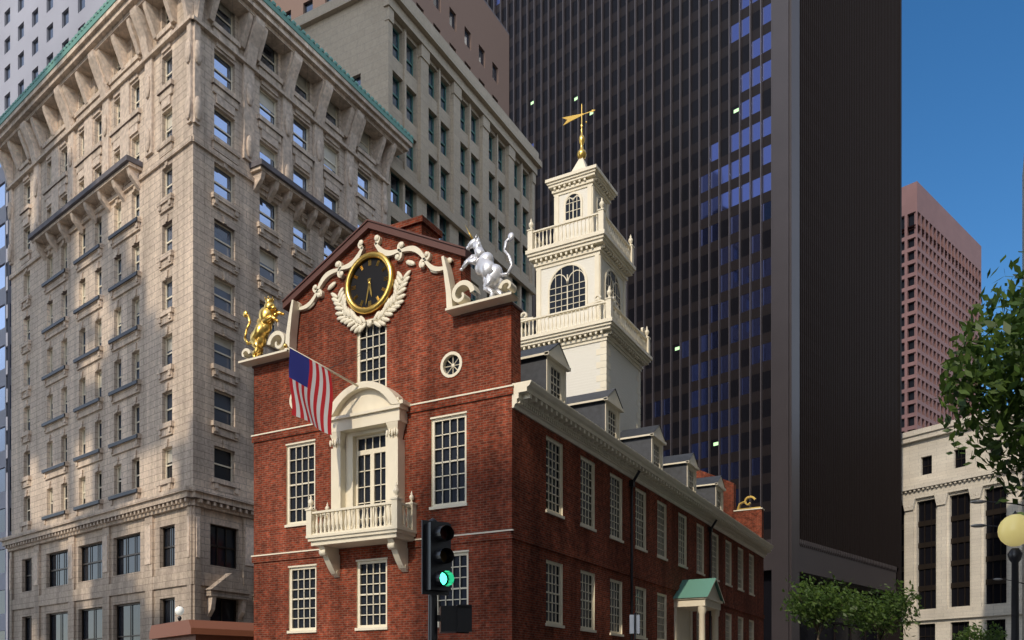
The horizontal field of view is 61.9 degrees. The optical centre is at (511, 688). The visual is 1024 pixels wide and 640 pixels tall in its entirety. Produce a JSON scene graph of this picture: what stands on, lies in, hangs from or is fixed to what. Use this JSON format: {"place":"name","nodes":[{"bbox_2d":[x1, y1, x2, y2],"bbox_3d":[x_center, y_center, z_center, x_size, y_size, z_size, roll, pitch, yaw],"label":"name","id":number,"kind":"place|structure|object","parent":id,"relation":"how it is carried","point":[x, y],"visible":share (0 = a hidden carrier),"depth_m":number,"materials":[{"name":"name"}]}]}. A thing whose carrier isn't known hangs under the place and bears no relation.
{"place":"outdoors","nodes":[
{"label":"outdoors","id":0,"kind":"place"},
{"bbox_2d":[0,0,105,639],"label":"concrete block","id":1,"kind":"structure","parent":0,"point":[36,36],"depth_m":109.50,"materials":[{"name":"grey"}]},
{"bbox_2d":[521,104,652,431],"bbox_3d":[3.495,-19.675,42.807,5.500,19.350,5.500,0,0,29],"label":"clock tower steeple","id":2,"kind":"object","parent":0,"point":[584,266],"depth_m":41.32,"materials":[{"name":"white paint"}]},
{"bbox_2d":[902,181,980,432],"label":"pink tower","id":3,"kind":"structure","parent":0,"point":[941,269],"depth_m":267.35,"materials":[{"name":"pink concrete"}]},
{"bbox_2d":[902,410,1021,639],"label":"classical building","id":4,"kind":"structure","parent":0,"point":[954,563],"depth_m":146.22,"materials":[{"name":"stone"}]},
{"bbox_2d":[902,0,1023,411],"label":"sky","id":5,"kind":"structure","parent":0,"point":[963,60],"materials":[{"name":"blue"}]},
{"label":"ground","id":6,"kind":"structure","parent":0,"visible":0},
{"bbox_2d":[0,164,10,639],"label":"glass block","id":7,"kind":"structure","parent":6,"relation":"on","point":[2,403],"depth_m":75.48,"materials":[{"name":"glass"}]},
{"bbox_2d":[175,605,183,620],"bbox_3d":[-18.396,-1.552,47.253,0.480,6.104,0.468,0,0,29],"label":"street lamp","id":8,"kind":"object","parent":6,"relation":"on","point":[179,609],"visible":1,"depth_m":47.13,"materials":[{"name":"white glass"}]},
{"bbox_2d":[0,0,413,639],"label":"stone building","id":9,"kind":"structure","parent":6,"relation":"on","point":[188,182],"depth_m":55.45,"materials":[{"name":"beige stone"}]},
{"bbox_2d":[271,0,508,116],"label":"brown tower","id":10,"kind":"structure","parent":6,"relation":"on","point":[474,34],"depth_m":100.50,"materials":[{"name":"brown"}]},
{"bbox_2d":[291,0,541,335],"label":"beige building","id":11,"kind":"structure","parent":6,"relation":"on","point":[471,160],"depth_m":72.66,"materials":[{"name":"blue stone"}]},
{"bbox_2d":[251,215,764,639],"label":"old state house walls","id":12,"kind":"structure","parent":6,"relation":"on","point":[556,537],"depth_m":28.42,"materials":[{"name":"red brick"}]},
{"bbox_2d":[238,296,299,367],"bbox_3d":[-8.500,-12.590,29.853,2.509,2.160,0.600,0,0,29],"label":"lion statue","id":13,"kind":"object","parent":12,"relation":"attached to","point":[267,318],"visible":0.98,"depth_m":29.72,"materials":[{"name":"gold metal"}]},
{"bbox_2d":[283,343,376,434],"bbox_3d":[-5.794,-9.540,27.095,3.181,3.131,0.610,0,0,-38],"label":"flag","id":14,"kind":"object","parent":12,"relation":"attached to","point":[311,387],"visible":1,"depth_m":26.57,"materials":[{"name":"multicoloured fabric"}]},
{"bbox_2d":[305,381,416,577],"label":"balcony","id":15,"kind":"structure","parent":12,"relation":"attached to","point":[366,408],"depth_m":27.78,"materials":[{"name":"white paint"}]},
{"bbox_2d":[298,235,453,332],"bbox_3d":[-4.671,-13.248,27.954,6.500,3.013,0.200,0,0,29],"label":"ornamental clock","id":16,"kind":"object","parent":12,"relation":"attached to","point":[371,282],"visible":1,"depth_m":27.95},
{"bbox_2d":[441,225,518,316],"bbox_3d":[-1.015,-12.806,25.739,2.509,2.592,0.600,0,0,29],"label":"unicorn statue","id":17,"kind":"object","parent":12,"relation":"attached to","point":[489,271],"visible":1,"depth_m":25.57,"materials":[{"name":"silver metal"}]},
{"bbox_2d":[512,343,773,557],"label":"roof","id":18,"kind":"structure","parent":12,"relation":"on","point":[589,423],"depth_m":35.20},
{"bbox_2d":[630,613,639,639],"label":"parking sign","id":19,"kind":"object","parent":6,"relation":"on","point":[634,624],"visible":1,"depth_m":27.25,"materials":[{"name":"grey metal"}]},
{"bbox_2d":[485,0,901,639],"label":"dark tower","id":20,"kind":"structure","parent":6,"relation":"on","point":[745,156],"depth_m":120.98,"materials":[{"name":"black glass"}]},
{"bbox_2d":[780,571,857,639],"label":"tree","id":21,"kind":"object","parent":6,"relation":"on","point":[812,599],"visible":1,"depth_m":76.91,"materials":[{"name":"green plant"}]},
{"bbox_2d":[924,251,1023,514],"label":"tree","id":22,"kind":"object","parent":6,"relation":"on","point":[996,378],"visible":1,"depth_m":38.51,"materials":[{"name":"green plant"}]},
{"bbox_2d":[970,500,1023,527],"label":"cobra lamp","id":23,"kind":"object","parent":6,"relation":"on","point":[978,502],"visible":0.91,"depth_m":46.35,"materials":[{"name":"grey metal"}]},
{"bbox_2d":[993,578,1023,583],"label":"cobra lamp","id":24,"kind":"object","parent":6,"relation":"on","point":[1003,579],"visible":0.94,"depth_m":72.31,"materials":[{"name":"grey metal"}]},
{"bbox_2d":[1022,160,1023,639],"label":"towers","id":25,"kind":"structure","parent":6,"relation":"on","point":[1022,419],"depth_m":97.85,"materials":[{"name":"concrete"}]},
{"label":"road","id":26,"kind":"structure","parent":0,"visible":0},
{"bbox_2d":[149,620,253,639],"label":"kiosk","id":27,"kind":"object","parent":26,"relation":"on","point":[198,630],"visible":0.85,"depth_m":35.64,"materials":[{"name":"brown wood"}]},
{"bbox_2d":[422,518,471,639],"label":"traffic signal","id":28,"kind":"object","parent":26,"relation":"on","point":[437,560],"visible":1,"depth_m":13.79,"materials":[{"name":"black metal"}]},
{"bbox_2d":[838,579,923,639],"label":"tree","id":29,"kind":"object","parent":26,"relation":"on","point":[868,616],"visible":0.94,"depth_m":78.84,"materials":[{"name":"green plant"}]},
{"bbox_2d":[952,620,1007,639],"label":"tree","id":30,"kind":"object","parent":26,"relation":"on","point":[972,635],"visible":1,"depth_m":106.33,"materials":[{"name":"green plant"}]},
{"bbox_2d":[997,511,1023,639],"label":"street lamp","id":31,"kind":"object","parent":26,"relation":"on","point":[1010,531],"visible":1,"depth_m":14.90,"materials":[{"name":"black metal"}]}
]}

